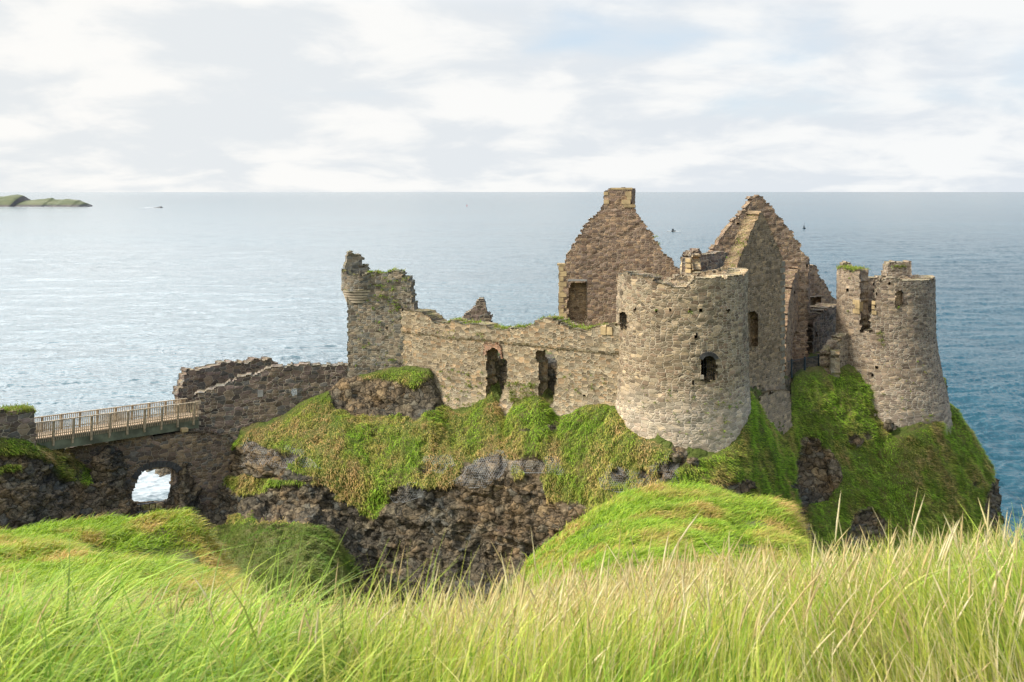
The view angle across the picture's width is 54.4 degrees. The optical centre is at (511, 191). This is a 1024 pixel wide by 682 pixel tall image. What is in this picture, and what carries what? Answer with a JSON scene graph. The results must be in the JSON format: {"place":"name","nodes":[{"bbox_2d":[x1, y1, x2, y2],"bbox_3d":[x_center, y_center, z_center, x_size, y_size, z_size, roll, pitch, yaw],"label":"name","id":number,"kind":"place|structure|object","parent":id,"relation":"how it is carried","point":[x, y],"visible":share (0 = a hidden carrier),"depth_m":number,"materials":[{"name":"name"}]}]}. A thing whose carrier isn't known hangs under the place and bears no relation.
{"place":"outdoors","nodes":[
{"label":"outdoors","id":0,"kind":"place"},
{"bbox_2d":[0,350,1004,624],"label":"headland","id":1,"kind":"structure","parent":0,"point":[506,512],"depth_m":68.43,"materials":[{"name":"green plant"}]},
{"bbox_2d":[0,401,39,445],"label":"approach wall","id":2,"kind":"structure","parent":1,"relation":"on","point":[17,421],"depth_m":64.27,"materials":[{"name":"grey stone"}]},
{"bbox_2d":[34,398,198,449],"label":"footbridge","id":3,"kind":"object","parent":1,"relation":"on","point":[106,428],"visible":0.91,"depth_m":70.31,"materials":[{"name":"brown wood"}]},
{"bbox_2d":[67,427,234,512],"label":"masonry arch","id":4,"kind":"structure","parent":1,"relation":"on","point":[207,456],"depth_m":73.29,"materials":[{"name":"stone"}]},
{"bbox_2d":[137,500,166,512],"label":"handrail","id":5,"kind":"object","parent":1,"relation":"on","point":[164,508],"visible":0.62,"depth_m":72.06,"materials":[{"name":"metal"}]},
{"bbox_2d":[172,356,277,412],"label":"gatehouse wall","id":6,"kind":"structure","parent":1,"relation":"on","point":[190,382],"depth_m":81.29,"materials":[{"name":"grey stone"}]},
{"bbox_2d":[194,362,347,440],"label":"gatehouse wall","id":7,"kind":"structure","parent":1,"relation":"on","point":[233,407],"depth_m":75.96,"materials":[{"name":"stone"}]},
{"bbox_2d":[243,441,321,468],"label":"wire netting","id":8,"kind":"object","parent":1,"relation":"on","point":[275,456],"visible":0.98,"depth_m":72.03,"materials":[{"name":"grey metal"}]},
{"bbox_2d":[341,250,417,376],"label":"gate tower","id":9,"kind":"structure","parent":1,"relation":"on","point":[376,299],"depth_m":76.74,"materials":[{"name":"stone"}]},
{"bbox_2d":[389,482,426,502],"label":"wire netting","id":10,"kind":"object","parent":1,"relation":"on","point":[409,493],"visible":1,"depth_m":67.79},
{"bbox_2d":[422,455,454,470],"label":"wire netting","id":11,"kind":"object","parent":1,"relation":"on","point":[440,460],"visible":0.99,"depth_m":68.26,"materials":[{"name":"grey metal"}]},
{"bbox_2d":[462,297,492,321],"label":"chimney stub","id":12,"kind":"object","parent":1,"relation":"on","point":[478,311],"visible":0.33,"depth_m":89.99,"materials":[{"name":"brown stone"}]},
{"bbox_2d":[451,450,508,487],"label":"wire netting","id":13,"kind":"object","parent":1,"relation":"on","point":[483,470],"visible":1,"depth_m":66.69,"materials":[{"name":"grey metal"}]},
{"bbox_2d":[0,368,1003,602],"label":"slope grass","id":14,"kind":"structure","parent":1,"relation":"on","point":[506,419],"depth_m":69.33,"materials":[{"name":"green plant"}]},
{"bbox_2d":[399,308,624,417],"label":"curtain wall","id":15,"kind":"structure","parent":1,"relation":"on","point":[458,357],"depth_m":70.39,"materials":[{"name":"beige stone"}]},
{"bbox_2d":[500,372,505,394],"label":"iron railing","id":16,"kind":"object","parent":15,"relation":"attached to","point":[500,381],"visible":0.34,"depth_m":72.06,"materials":[{"name":"black metal"}]},
{"bbox_2d":[548,373,555,396],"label":"iron railing","id":17,"kind":"object","parent":15,"relation":"attached to","point":[551,374],"visible":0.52,"depth_m":69.56,"materials":[{"name":"metal"}]},
{"bbox_2d":[510,457,562,474],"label":"wire netting","id":18,"kind":"object","parent":1,"relation":"on","point":[537,466],"visible":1,"depth_m":65.72,"materials":[{"name":"grey metal"}]},
{"bbox_2d":[557,187,680,325],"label":"chimney gable","id":19,"kind":"structure","parent":1,"relation":"on","point":[614,238],"depth_m":85.01,"materials":[{"name":"stone"}]},
{"bbox_2d":[599,452,678,492],"bbox_3d":[7.727,17.190,61.207,5.160,2.633,1.789,0,0,15],"label":"wire netting","id":20,"kind":"object","parent":1,"relation":"on","point":[638,477],"visible":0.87,"depth_m":61.19,"materials":[{"name":"metal"}]},
{"bbox_2d":[670,451,684,462],"bbox_3d":[10.092,16.214,60.855,0.948,0.685,0.719,0,0,0],"label":"boulder","id":21,"kind":"object","parent":1,"relation":"on","point":[677,456],"visible":1,"depth_m":60.73,"materials":[{"name":"grey stone"}]},
{"bbox_2d":[615,268,750,452],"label":"round tower","id":22,"kind":"structure","parent":1,"relation":"on","point":[683,380],"depth_m":62.39,"materials":[{"name":"beige stone"}]},
{"bbox_2d":[686,457,698,466],"bbox_3d":[10.997,16.455,60.614,0.768,0.647,0.604,0,0,0],"label":"boulder","id":23,"kind":"object","parent":1,"relation":"on","point":[693,461],"visible":1,"depth_m":60.42,"materials":[{"name":"grey stone"}]},
{"bbox_2d":[722,211,791,433],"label":"front gable","id":24,"kind":"structure","parent":1,"relation":"on","point":[754,249],"depth_m":70.68,"materials":[{"name":"stone"}]},
{"bbox_2d":[706,195,808,361],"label":"gable","id":25,"kind":"structure","parent":1,"relation":"on","point":[791,252],"depth_m":83.30,"materials":[{"name":"stone"}]},
{"bbox_2d":[783,258,810,375],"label":"range wall","id":26,"kind":"structure","parent":1,"relation":"on","point":[791,292],"depth_m":80.09,"materials":[{"name":"stone"}]},
{"bbox_2d":[787,354,819,377],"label":"iron fence","id":27,"kind":"object","parent":1,"relation":"on","point":[804,363],"visible":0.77,"depth_m":78.78,"materials":[{"name":"black metal"}]},
{"bbox_2d":[806,303,836,352],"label":"wall","id":28,"kind":"structure","parent":1,"relation":"on","point":[821,325],"depth_m":88.82,"materials":[{"name":"grey stone"}]},
{"bbox_2d":[809,264,835,305],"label":"end gable","id":29,"kind":"structure","parent":1,"relation":"on","point":[820,292],"depth_m":94.25,"materials":[{"name":"stone"}]},
{"bbox_2d":[819,332,849,377],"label":"link wall","id":30,"kind":"structure","parent":1,"relation":"on","point":[833,356],"depth_m":80.14,"materials":[{"name":"grey stone"}]},
{"bbox_2d":[883,419,893,431],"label":"boulder","id":31,"kind":"object","parent":1,"relation":"on","point":[888,426],"visible":1,"depth_m":77.73,"materials":[{"name":"grey stone"}]},
{"bbox_2d":[835,260,952,434],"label":"sea tower","id":32,"kind":"structure","parent":1,"relation":"on","point":[886,321],"depth_m":79.57,"materials":[{"name":"stone"}]},
{"bbox_2d":[895,290,901,306],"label":"blocked window","id":33,"kind":"structure","parent":32,"relation":"in","point":[898,301],"depth_m":79.71,"materials":[{"name":"stone"}]},
{"bbox_2d":[0,479,1022,681],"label":"ground","id":34,"kind":"structure","parent":0,"point":[198,561],"depth_m":24.02,"materials":[{"name":"green plant"}]},
{"bbox_2d":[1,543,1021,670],"bbox_3d":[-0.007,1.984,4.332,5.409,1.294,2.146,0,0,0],"label":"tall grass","id":35,"kind":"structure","parent":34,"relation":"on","point":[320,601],"depth_m":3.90,"materials":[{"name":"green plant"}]},
{"bbox_2d":[0,485,1023,681],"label":"long grass","id":36,"kind":"structure","parent":34,"relation":"on","point":[63,661],"depth_m":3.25,"materials":[{"name":"green plant"}]},
{"bbox_2d":[0,192,1023,550],"bbox_3d":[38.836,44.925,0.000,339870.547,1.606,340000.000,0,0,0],"label":"sea","id":37,"kind":"structure","parent":0,"point":[118,298],"depth_m":588.24,"materials":[{"name":"liquid"}]},
{"bbox_2d":[0,195,92,206],"label":"island","id":38,"kind":"structure","parent":37,"relation":"on","point":[15,201],"depth_m":2966.43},
{"bbox_2d":[145,468,170,476],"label":"sea rock","id":39,"kind":"object","parent":37,"relation":"in","point":[161,472],"visible":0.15,"depth_m":158.23,"materials":[{"name":"stone"}]},
{"bbox_2d":[0,0,1023,191],"label":"sky","id":40,"kind":"structure","parent":0,"point":[96,95],"materials":[{"name":"white"}]},
{"bbox_2d":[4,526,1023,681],"bbox_3d":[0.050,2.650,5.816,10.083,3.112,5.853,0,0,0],"label":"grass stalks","id":41,"kind":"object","parent":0,"point":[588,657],"depth_m":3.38,"materials":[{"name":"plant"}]},
{"bbox_2d":[679,248,728,276],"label":"side wall","id":42,"kind":"structure","parent":0,"point":[694,259],"depth_m":76.96,"materials":[{"name":"stone"}]}
]}

